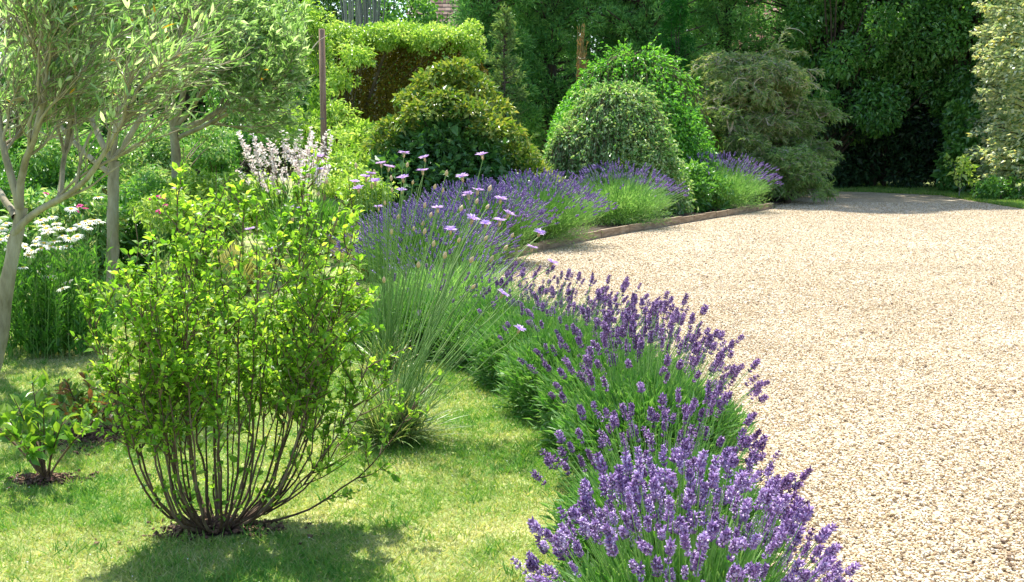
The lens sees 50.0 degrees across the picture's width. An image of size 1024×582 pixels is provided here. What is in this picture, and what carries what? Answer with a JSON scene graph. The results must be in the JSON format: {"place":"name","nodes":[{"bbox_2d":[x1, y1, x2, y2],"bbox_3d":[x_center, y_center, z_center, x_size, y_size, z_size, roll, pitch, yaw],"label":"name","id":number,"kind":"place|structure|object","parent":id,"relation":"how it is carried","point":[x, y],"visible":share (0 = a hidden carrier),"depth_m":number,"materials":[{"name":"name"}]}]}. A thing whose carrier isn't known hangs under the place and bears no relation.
{"place":"outdoors","nodes":[
{"label":"outdoors","id":0,"kind":"place"},
{"bbox_2d":[0,0,717,121],"label":"sky","id":1,"kind":"structure","parent":0,"point":[389,0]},
{"bbox_2d":[406,0,544,164],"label":"house","id":2,"kind":"structure","parent":0,"point":[445,6],"depth_m":46.62,"materials":[{"name":"brick"}]},
{"bbox_2d":[0,141,1023,581],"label":"ground","id":3,"kind":"structure","parent":0,"point":[262,293],"depth_m":4.66,"materials":[{"name":"green plant"}]},
{"bbox_2d":[0,0,35,168],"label":"tree","id":4,"kind":"object","parent":3,"relation":"on","point":[4,124],"visible":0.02,"depth_m":41.49,"materials":[{"name":"green plant"}]},
{"bbox_2d":[0,169,76,278],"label":"garden bush","id":5,"kind":"object","parent":3,"relation":"on","point":[33,188],"visible":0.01,"depth_m":12.32,"materials":[{"name":"green plant"}]},
{"bbox_2d":[13,476,82,485],"bbox_3d":[-2.151,0.874,5.083,0.311,0.001,0.182,-3,9,-21],"label":"soil patch","id":6,"kind":"object","parent":3,"relation":"on","point":[34,484],"visible":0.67,"depth_m":5.06,"materials":[{"name":"brown soil"}]},
{"bbox_2d":[0,125,119,219],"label":"leafy shrub","id":7,"kind":"object","parent":3,"relation":"on","point":[33,175],"visible":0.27,"depth_m":12.84,"materials":[{"name":"green plant"}]},
{"bbox_2d":[0,99,127,198],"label":"broad leaved shrub","id":8,"kind":"object","parent":3,"relation":"on","point":[83,125],"visible":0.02,"depth_m":18.22,"materials":[{"name":"green plant"}]},
{"bbox_2d":[0,196,128,359],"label":"daisy clump","id":9,"kind":"object","parent":3,"relation":"on","point":[46,318],"visible":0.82,"depth_m":7.77,"materials":[{"name":"green plant"}]},
{"bbox_2d":[0,174,128,287],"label":"garden bush","id":10,"kind":"object","parent":3,"relation":"on","point":[87,200],"visible":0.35,"depth_m":11.37,"materials":[{"name":"green plant"}]},
{"bbox_2d":[41,192,98,311],"bbox_3d":[-3.644,-0.280,9.225,0.493,1.105,0.336,0,8,0],"label":"rose campion","id":11,"kind":"object","parent":3,"relation":"on","point":[66,226],"visible":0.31,"depth_m":9.18,"materials":[{"name":"green plant"}]},
{"bbox_2d":[0,3,139,139],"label":"tree","id":12,"kind":"object","parent":3,"relation":"on","point":[104,131],"visible":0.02,"depth_m":39.84,"materials":[{"name":"green plant"}]},
{"bbox_2d":[1,469,150,488],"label":"mulch","id":13,"kind":"object","parent":3,"relation":"on","point":[54,477],"visible":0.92,"depth_m":5.06,"materials":[{"name":"brown soil"}]},
{"bbox_2d":[0,369,109,480],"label":"shrub","id":14,"kind":"object","parent":13,"relation":"on","point":[35,428],"visible":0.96,"depth_m":5.01,"materials":[{"name":"green plant"}]},
{"bbox_2d":[15,423,142,455],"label":"mulch","id":15,"kind":"object","parent":3,"relation":"on","point":[91,436],"visible":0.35,"depth_m":5.71,"materials":[{"name":"brown soil"}]},
{"bbox_2d":[42,428,134,446],"bbox_3d":[-2.221,0.767,5.818,0.532,0.001,0.393,-4,9,-26],"label":"soil patch","id":16,"kind":"object","parent":3,"relation":"on","point":[86,442],"visible":0.15,"depth_m":5.69,"materials":[{"name":"brown soil"}]},
{"bbox_2d":[43,372,130,431],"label":"shrub","id":17,"kind":"object","parent":16,"relation":"on","point":[74,395],"visible":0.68,"depth_m":5.75,"materials":[{"name":"green plant"}]},
{"bbox_2d":[0,115,241,194],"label":"twiggy shrub","id":18,"kind":"object","parent":3,"relation":"on","point":[145,151],"visible":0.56,"depth_m":14.48,"materials":[{"name":"green plant"}]},
{"bbox_2d":[0,0,249,371],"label":"olive tree","id":19,"kind":"object","parent":3,"relation":"on","point":[70,85],"visible":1,"depth_m":6.64,"materials":[{"name":"green plant"}]},
{"bbox_2d":[0,0,263,290],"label":"olive tree","id":20,"kind":"object","parent":3,"relation":"on","point":[223,7],"visible":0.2,"depth_m":10.81,"materials":[{"name":"green plant"}]},
{"bbox_2d":[98,1,179,144],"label":"tree","id":21,"kind":"object","parent":3,"relation":"on","point":[145,92],"depth_m":42.84,"materials":[{"name":"green plant"}]},
{"bbox_2d":[87,171,196,274],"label":"garden bush","id":22,"kind":"object","parent":3,"relation":"on","point":[129,244],"visible":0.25,"depth_m":12.23,"materials":[{"name":"green plant"}]},
{"bbox_2d":[106,114,191,204],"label":"leafy shrub","id":23,"kind":"object","parent":3,"relation":"on","point":[129,173],"visible":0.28,"depth_m":14.10,"materials":[{"name":"green plant"}]},
{"bbox_2d":[141,188,175,321],"bbox_3d":[-2.771,-0.227,8.626,0.303,1.172,0.309,0,8,0],"label":"rose campion","id":24,"kind":"object","parent":3,"relation":"on","point":[162,265],"visible":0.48,"depth_m":8.61,"materials":[{"name":"green plant"}]},
{"bbox_2d":[122,7,245,173],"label":"tree","id":25,"kind":"object","parent":3,"relation":"on","point":[199,107],"visible":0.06,"depth_m":41.01,"materials":[{"name":"green plant"}]},
{"bbox_2d":[127,167,263,249],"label":"leafy shrub","id":26,"kind":"object","parent":3,"relation":"on","point":[198,184],"visible":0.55,"depth_m":11.72,"materials":[{"name":"green plant"}]},
{"bbox_2d":[142,250,249,313],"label":"grass tuft","id":27,"kind":"object","parent":3,"relation":"on","point":[228,281],"visible":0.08,"depth_m":9.64,"materials":[{"name":"green plant"}]},
{"bbox_2d":[159,198,249,246],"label":"garden bush","id":28,"kind":"object","parent":3,"relation":"on","point":[229,234],"visible":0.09,"depth_m":15.25,"materials":[{"name":"green plant"}]},
{"bbox_2d":[93,503,323,545],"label":"mulch","id":29,"kind":"object","parent":3,"relation":"on","point":[215,523],"visible":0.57,"depth_m":4.42,"materials":[{"name":"brown soil"}]},
{"bbox_2d":[67,146,441,533],"bbox_3d":[-0.960,0.215,4.340,1.349,1.560,1.007,0,8,0],"label":"shrub","id":30,"kind":"object","parent":29,"relation":"on","point":[170,376],"visible":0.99,"depth_m":4.26,"materials":[{"name":"green plant"}]},
{"bbox_2d":[170,523,266,535],"bbox_3d":[-1.198,0.961,4.481,0.412,0.001,0.201,0,8,0],"label":"soil patch","id":31,"kind":"object","parent":3,"relation":"on","point":[228,531],"visible":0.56,"depth_m":4.43,"materials":[{"name":"brown soil"}]},
{"bbox_2d":[125,0,326,261],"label":"olive tree","id":32,"kind":"object","parent":3,"relation":"on","point":[258,80],"visible":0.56,"depth_m":12.32,"materials":[{"name":"green plant"}]},
{"bbox_2d":[178,100,275,176],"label":"leafy shrub","id":33,"kind":"object","parent":3,"relation":"on","point":[221,165],"visible":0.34,"depth_m":19.80,"materials":[{"name":"green plant"}]},
{"bbox_2d":[201,241,294,291],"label":"grass tuft","id":34,"kind":"object","parent":3,"relation":"on","point":[249,267],"visible":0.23,"depth_m":10.97,"materials":[{"name":"plant"}]},
{"bbox_2d":[199,1,299,172],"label":"tree","id":35,"kind":"object","parent":3,"relation":"on","point":[246,168],"visible":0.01,"depth_m":43.84,"materials":[{"name":"green plant"}]},
{"bbox_2d":[172,153,353,342],"bbox_3d":[-1.832,-0.324,8.371,1.476,1.441,1.740,0,8,0],"label":"cupids dart","id":36,"kind":"object","parent":3,"relation":"on","point":[292,219],"visible":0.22,"depth_m":8.30,"materials":[{"name":"green plant"}]},
{"bbox_2d":[245,168,284,232],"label":"garden bush","id":37,"kind":"object","parent":3,"relation":"on","point":[251,223],"visible":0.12,"depth_m":17.66,"materials":[{"name":"green plant"}]},
{"bbox_2d":[202,52,336,194],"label":"broad leaved shrub","id":38,"kind":"object","parent":3,"relation":"on","point":[217,95],"visible":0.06,"depth_m":26.10,"materials":[{"name":"green plant"}]},
{"bbox_2d":[1,53,544,169],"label":"background hedge","id":39,"kind":"object","parent":3,"relation":"on","point":[288,167],"depth_m":45.96,"materials":[{"name":"green plant"}]},
{"bbox_2d":[248,0,347,170],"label":"tree","id":40,"kind":"object","parent":3,"relation":"on","point":[330,2],"visible":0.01,"depth_m":41.24,"materials":[{"name":"green plant"}]},
{"bbox_2d":[319,29,327,206],"bbox_3d":[-3.163,-2.666,18.408,0.127,3.388,0.116,0,8,0],"label":"wooden post","id":41,"kind":"object","parent":3,"relation":"on","point":[323,118],"visible":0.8,"depth_m":18.27,"materials":[{"name":"brown wood"}]},
{"bbox_2d":[267,0,380,209],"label":"loose shrub","id":42,"kind":"object","parent":3,"relation":"on","point":[351,133],"visible":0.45,"depth_m":21.66,"materials":[{"name":"green plant"}]},
{"bbox_2d":[340,0,353,112],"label":"grey trunked tree","id":43,"kind":"object","parent":3,"relation":"on","point":[349,18],"visible":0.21,"depth_m":34.98,"materials":[{"name":"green plant"}]},
{"bbox_2d":[310,0,392,130],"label":"tree","id":44,"kind":"object","parent":3,"relation":"on","point":[335,13],"visible":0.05,"depth_m":42.81,"materials":[{"name":"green plant"}]},
{"bbox_2d":[355,0,362,109],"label":"grey trunked tree","id":45,"kind":"object","parent":3,"relation":"on","point":[356,15],"visible":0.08,"depth_m":37.05,"materials":[{"name":"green plant"}]},
{"bbox_2d":[357,0,369,116],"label":"grey trunked tree","id":46,"kind":"object","parent":3,"relation":"on","point":[366,8],"visible":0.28,"depth_m":35.96,"materials":[{"name":"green plant"}]},
{"bbox_2d":[329,223,408,278],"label":"grass tuft","id":47,"kind":"object","parent":3,"relation":"on","point":[355,266],"visible":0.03,"depth_m":11.95,"materials":[{"name":"plant"}]},
{"bbox_2d":[369,0,385,122],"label":"grey trunked tree","id":48,"kind":"object","parent":3,"relation":"on","point":[375,12],"visible":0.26,"depth_m":35.50,"materials":[{"name":"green plant"}]},
{"bbox_2d":[302,17,487,127],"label":"hedge","id":49,"kind":"object","parent":3,"relation":"on","point":[412,35],"visible":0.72,"depth_m":25.31,"materials":[{"name":"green plant"}]},
{"bbox_2d":[339,0,453,141],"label":"tree","id":50,"kind":"object","parent":3,"relation":"on","point":[430,9],"visible":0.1,"depth_m":40.10,"materials":[{"name":"green plant"}]},
{"bbox_2d":[344,151,454,372],"bbox_3d":[-0.838,-0.196,7.361,0.864,1.475,2.298,0,8,0],"label":"cupids dart","id":51,"kind":"object","parent":3,"relation":"on","point":[391,338],"visible":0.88,"depth_m":7.32,"materials":[{"name":"green plant"}]},
{"bbox_2d":[317,41,489,197],"bbox_3d":[-2.611,-4.143,26.709,4.317,3.906,1.016,0,8,0],"label":"clipped hedge","id":52,"kind":"object","parent":3,"relation":"on","point":[392,56],"visible":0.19,"depth_m":26.32,"materials":[{"name":"green plant"}]},
{"bbox_2d":[347,260,476,358],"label":"lavender","id":53,"kind":"object","parent":3,"relation":"on","point":[363,320],"visible":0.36,"depth_m":7.91,"materials":[{"name":"green plant"}]},
{"bbox_2d":[329,198,522,291],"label":"lavender","id":54,"kind":"object","parent":3,"relation":"on","point":[453,241],"visible":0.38,"depth_m":10.94,"materials":[{"name":"purple plant"}]},
{"bbox_2d":[293,152,572,451],"bbox_3d":[-0.373,0.050,5.607,1.533,1.496,1.511,-2,8,-14],"label":"cupids dart","id":55,"kind":"object","parent":3,"relation":"on","point":[374,429],"visible":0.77,"depth_m":5.68,"materials":[{"name":"green plant"}]},
{"bbox_2d":[427,0,545,135],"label":"pine tree","id":56,"kind":"object","parent":3,"relation":"on","point":[483,11],"visible":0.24,"depth_m":29.54,"materials":[{"name":"green plant"}]},
{"bbox_2d":[454,3,573,171],"bbox_3d":[0.372,-9.281,40.060,4.870,10.168,4.259,3,9,22],"label":"tree","id":57,"kind":"object","parent":3,"relation":"on","point":[535,106],"visible":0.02,"depth_m":39.80,"materials":[{"name":"green plant"}]},
{"bbox_2d":[259,191,797,255],"bbox_3d":[1.401,-1.645,21.988,5.859,0.001,18.367,5,10,30],"label":"flower bed","id":58,"kind":"object","parent":3,"relation":"on","point":[596,227],"visible":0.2,"depth_m":19.10,"materials":[{"name":"soil"}]},
{"bbox_2d":[235,126,360,257],"bbox_3d":[-2.750,-1.268,14.059,1.369,1.675,2.343,-4,9,-27],"label":"gaura","id":59,"kind":"object","parent":58,"relation":"on","point":[275,213],"visible":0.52,"depth_m":14.16,"materials":[{"name":"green plant"}]},
{"bbox_2d":[299,149,398,237],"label":"lime shrub","id":60,"kind":"object","parent":58,"relation":"on","point":[341,164],"visible":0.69,"depth_m":15.58,"materials":[{"name":"green plant"}]},
{"bbox_2d":[354,56,570,222],"bbox_3d":[-0.879,-2.577,19.206,3.865,3.051,3.250,0,8,0],"label":"round shrub","id":61,"kind":"object","parent":58,"relation":"on","point":[441,135],"visible":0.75,"depth_m":18.60,"materials":[{"name":"green plant"}]},
{"bbox_2d":[392,175,560,262],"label":"lavender","id":62,"kind":"object","parent":58,"relation":"on","point":[519,225],"visible":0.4,"depth_m":13.14,"materials":[{"name":"purple plant"}]},
{"bbox_2d":[478,1,538,161],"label":"slim conifer","id":63,"kind":"object","parent":58,"relation":"on","point":[509,42],"visible":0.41,"depth_m":22.03,"materials":[{"name":"green conifer needles"},{"name":"bark"}]},
{"bbox_2d":[497,172,541,192],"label":"bush","id":64,"kind":"object","parent":58,"relation":"on","point":[512,178],"depth_m":18.05,"materials":[{"name":"purple plant"}]},
{"bbox_2d":[479,167,618,247],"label":"lavender","id":65,"kind":"object","parent":58,"relation":"on","point":[570,217],"visible":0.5,"depth_m":15.19,"materials":[{"name":"green plant"}]},
{"bbox_2d":[539,117,609,198],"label":"dome shrub","id":66,"kind":"object","parent":58,"relation":"on","point":[565,137],"visible":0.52,"depth_m":20.27,"materials":[{"name":"green plant"}]},
{"bbox_2d":[545,157,688,225],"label":"lavender","id":67,"kind":"object","parent":58,"relation":"on","point":[635,202],"visible":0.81,"depth_m":18.22,"materials":[{"name":"green plant"}]},
{"bbox_2d":[550,75,698,215],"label":"dome shrub","id":68,"kind":"object","parent":58,"relation":"on","point":[626,121],"visible":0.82,"depth_m":20.29,"materials":[{"name":"green plant"}]},
{"bbox_2d":[544,33,736,202],"bbox_3d":[2.825,-3.597,23.927,4.437,3.836,4.301,0,8,0],"label":"dome shrub","id":69,"kind":"object","parent":58,"relation":"on","point":[672,86],"visible":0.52,"depth_m":23.14,"materials":[{"name":"green plant"}]},
{"bbox_2d":[668,158,734,211],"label":"bush","id":70,"kind":"object","parent":58,"relation":"on","point":[701,174],"visible":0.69,"depth_m":21.26,"materials":[{"name":"green plant"}]},
{"bbox_2d":[680,150,783,208],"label":"lavender","id":71,"kind":"object","parent":58,"relation":"on","point":[743,191],"visible":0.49,"depth_m":21.88,"materials":[{"name":"green plant"}]},
{"bbox_2d":[699,104,771,202],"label":"weeping shrub","id":72,"kind":"object","parent":58,"relation":"on","point":[740,144],"visible":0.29,"depth_m":24.03,"materials":[{"name":"leaf"},{"name":"twig"}]},
{"bbox_2d":[684,24,828,200],"bbox_3d":[5.576,-4.239,25.976,3.612,4.238,3.733,0,8,0],"label":"weeping shrub","id":73,"kind":"object","parent":58,"relation":"on","point":[749,87],"visible":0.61,"depth_m":25.30,"materials":[{"name":"green plant"}]},
{"bbox_2d":[755,142,839,203],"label":"weeping shrub","id":74,"kind":"object","parent":58,"relation":"on","point":[794,166],"visible":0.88,"depth_m":24.11,"materials":[{"name":"green plant"}]},
{"bbox_2d":[757,90,851,195],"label":"weeping shrub","id":75,"kind":"object","parent":58,"relation":"on","point":[821,109],"visible":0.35,"depth_m":26.21,"materials":[{"name":"green plant"}]},
{"bbox_2d":[491,0,616,154],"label":"pine tree","id":76,"kind":"object","parent":3,"relation":"on","point":[543,20],"visible":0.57,"depth_m":31.16,"materials":[{"name":"green plant"}]},
{"bbox_2d":[544,4,615,87],"bbox_3d":[2.812,-9.008,41.061,5.137,9.340,5.266,0,8,0],"label":"tree","id":77,"kind":"object","parent":3,"relation":"on","point":[590,40],"visible":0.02,"depth_m":39.73,"materials":[{"name":"green plant"}]},
{"bbox_2d":[576,24,587,80],"bbox_3d":[1.657,-4.274,26.169,0.341,4.142,0.302,0,8,0],"label":"tree trunk","id":78,"kind":"object","parent":3,"relation":"on","point":[579,64],"visible":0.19,"depth_m":25.93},
{"bbox_2d":[517,285,730,451],"bbox_3d":[0.565,0.410,5.690,0.993,0.863,1.000,7,11,38],"label":"lavender","id":79,"kind":"object","parent":3,"relation":"on","point":[543,391],"visible":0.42,"depth_m":5.64,"materials":[{"name":"purple plant"}]},
{"bbox_2d":[494,203,773,259],"bbox_3d":[2.484,-1.111,18.329,0.289,0.153,11.280,5,10,30],"label":"garden edging","id":80,"kind":"object","parent":3,"relation":"on","point":[607,232],"visible":0.73,"depth_m":17.81,"materials":[{"name":"brown wood"}]},
{"bbox_2d":[568,0,725,77],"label":"pine tree","id":81,"kind":"object","parent":3,"relation":"on","point":[620,16],"visible":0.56,"depth_m":30.12,"materials":[{"name":"green plant"}]},
{"bbox_2d":[543,293,769,489],"bbox_3d":[0.652,0.474,4.987,1.035,0.927,1.014,0,8,0],"label":"lavender","id":82,"kind":"object","parent":3,"relation":"on","point":[613,394],"visible":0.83,"depth_m":4.89,"materials":[{"name":"green plant"}]},
{"bbox_2d":[655,0,699,73],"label":"clipped conifer","id":83,"kind":"object","parent":3,"relation":"on","point":[675,47],"visible":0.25,"depth_m":28.79,"materials":[{"name":"green plant"}]},
{"bbox_2d":[672,0,771,52],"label":"tree","id":84,"kind":"object","parent":3,"relation":"on","point":[762,5],"visible":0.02,"depth_m":39.85,"materials":[{"name":"green plant"}]},
{"bbox_2d":[659,0,791,142],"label":"pine tree","id":85,"kind":"object","parent":3,"relation":"on","point":[732,24],"visible":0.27,"depth_m":32.12,"materials":[{"name":"green plant"}]},
{"bbox_2d":[732,0,781,55],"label":"house","id":86,"kind":"structure","parent":3,"relation":"on","point":[760,23],"depth_m":48.44,"materials":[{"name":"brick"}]},
{"bbox_2d":[748,0,853,139],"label":"pine tree","id":87,"kind":"object","parent":3,"relation":"on","point":[775,23],"visible":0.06,"depth_m":32.96,"materials":[{"name":"green plant"}]},
{"bbox_2d":[790,66,888,187],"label":"understorey bush","id":88,"kind":"object","parent":3,"relation":"on","point":[842,177],"visible":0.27,"depth_m":30.84,"materials":[{"name":"green plant"}]},
{"bbox_2d":[783,0,921,180],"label":"dark tree","id":89,"kind":"object","parent":3,"relation":"on","point":[877,111],"visible":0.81,"depth_m":29.70,"materials":[{"name":"green plant"}]},
{"bbox_2d":[811,0,972,185],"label":"dark tree","id":90,"kind":"object","parent":3,"relation":"on","point":[851,12],"visible":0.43,"depth_m":29.88,"materials":[{"name":"green plant"}]},
{"bbox_2d":[835,80,948,187],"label":"understorey bush","id":91,"kind":"object","parent":3,"relation":"on","point":[881,154],"visible":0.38,"depth_m":31.02,"materials":[{"name":"green plant"}]},
{"bbox_2d":[807,183,1023,208],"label":"grass","id":92,"kind":"structure","parent":3,"relation":"on","point":[932,190],"depth_m":28.60,"materials":[{"name":"green plant"}]},
{"bbox_2d":[874,88,967,187],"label":"understorey bush","id":93,"kind":"object","parent":3,"relation":"on","point":[921,145],"visible":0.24,"depth_m":30.63,"materials":[{"name":"green plant"}]},
{"bbox_2d":[865,0,1001,185],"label":"dark tree","id":94,"kind":"object","parent":3,"relation":"on","point":[935,65],"visible":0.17,"depth_m":29.90,"materials":[{"name":"green plant"}]},
{"bbox_2d":[899,0,1023,171],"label":"dark tree","id":95,"kind":"object","parent":3,"relation":"on","point":[961,54],"visible":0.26,"depth_m":29.00,"materials":[{"name":"green plant"}]},
{"bbox_2d":[943,152,981,195],"bbox_3d":[10.890,-2.779,26.620,0.906,1.155,0.838,-3,9,-20],"label":"sapling","id":96,"kind":"object","parent":3,"relation":"on","point":[961,166],"visible":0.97,"depth_m":26.52,"materials":[{"name":"green plant"}]},
{"bbox_2d":[930,95,1023,193],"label":"understorey bush","id":97,"kind":"object","parent":3,"relation":"on","point":[960,139],"visible":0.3,"depth_m":28.59,"materials":[{"name":"green plant"}]},
{"bbox_2d":[961,0,1023,200],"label":"hedge","id":98,"kind":"object","parent":3,"relation":"on","point":[1002,31],"visible":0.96,"depth_m":26.34,"materials":[{"name":"green plant"}]},
{"bbox_2d":[969,174,1023,200],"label":"bush","id":99,"kind":"object","parent":3,"relation":"on","point":[987,189],"visible":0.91,"depth_m":25.41,"materials":[{"name":"green plant"}]},
{"bbox_2d":[477,192,1023,581],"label":"driveway","id":100,"kind":"structure","parent":0,"point":[861,197],"depth_m":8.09,"materials":[{"name":"beige gravel"}]},
{"bbox_2d":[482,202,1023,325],"bbox_3d":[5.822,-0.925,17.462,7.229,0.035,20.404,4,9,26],"label":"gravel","id":101,"kind":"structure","parent":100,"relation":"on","point":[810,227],"depth_m":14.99,"materials":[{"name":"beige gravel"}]},
{"label":"flower bed","id":102,"kind":"structure","parent":0,"visible":0},
{"bbox_2d":[369,236,530,302],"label":"lavender","id":103,"kind":"object","parent":102,"relation":"on","point":[456,275],"visible":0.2,"depth_m":9.23,"materials":[{"name":"green plant"}]},
{"bbox_2d":[428,260,574,370],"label":"lavender","id":104,"kind":"object","parent":102,"relation":"on","point":[469,305],"visible":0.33,"depth_m":7.56,"materials":[{"name":"green plant"}]},
{"bbox_2d":[459,265,620,389],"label":"lavender","id":105,"kind":"object","parent":102,"relation":"on","point":[488,372],"visible":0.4,"depth_m":6.97,"materials":[{"name":"green plant"}]},
{"bbox_2d":[492,272,670,422],"bbox_3d":[0.403,0.315,6.327,1.070,0.870,1.088,0,8,0],"label":"lavender","id":106,"kind":"object","parent":102,"relation":"on","point":[515,372],"visible":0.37,"depth_m":6.23,"materials":[{"name":"green plant"}]},
{"bbox_2d":[529,379,813,581],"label":"lavender","id":107,"kind":"object","parent":102,"relation":"on","point":[787,480],"visible":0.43,"depth_m":3.83,"materials":[{"name":"purple plant"}]},
{"bbox_2d":[509,438,861,581],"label":"lavender","id":108,"kind":"object","parent":102,"relation":"on","point":[685,559],"visible":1,"depth_m":2.94,"materials":[{"name":"purple plant"}]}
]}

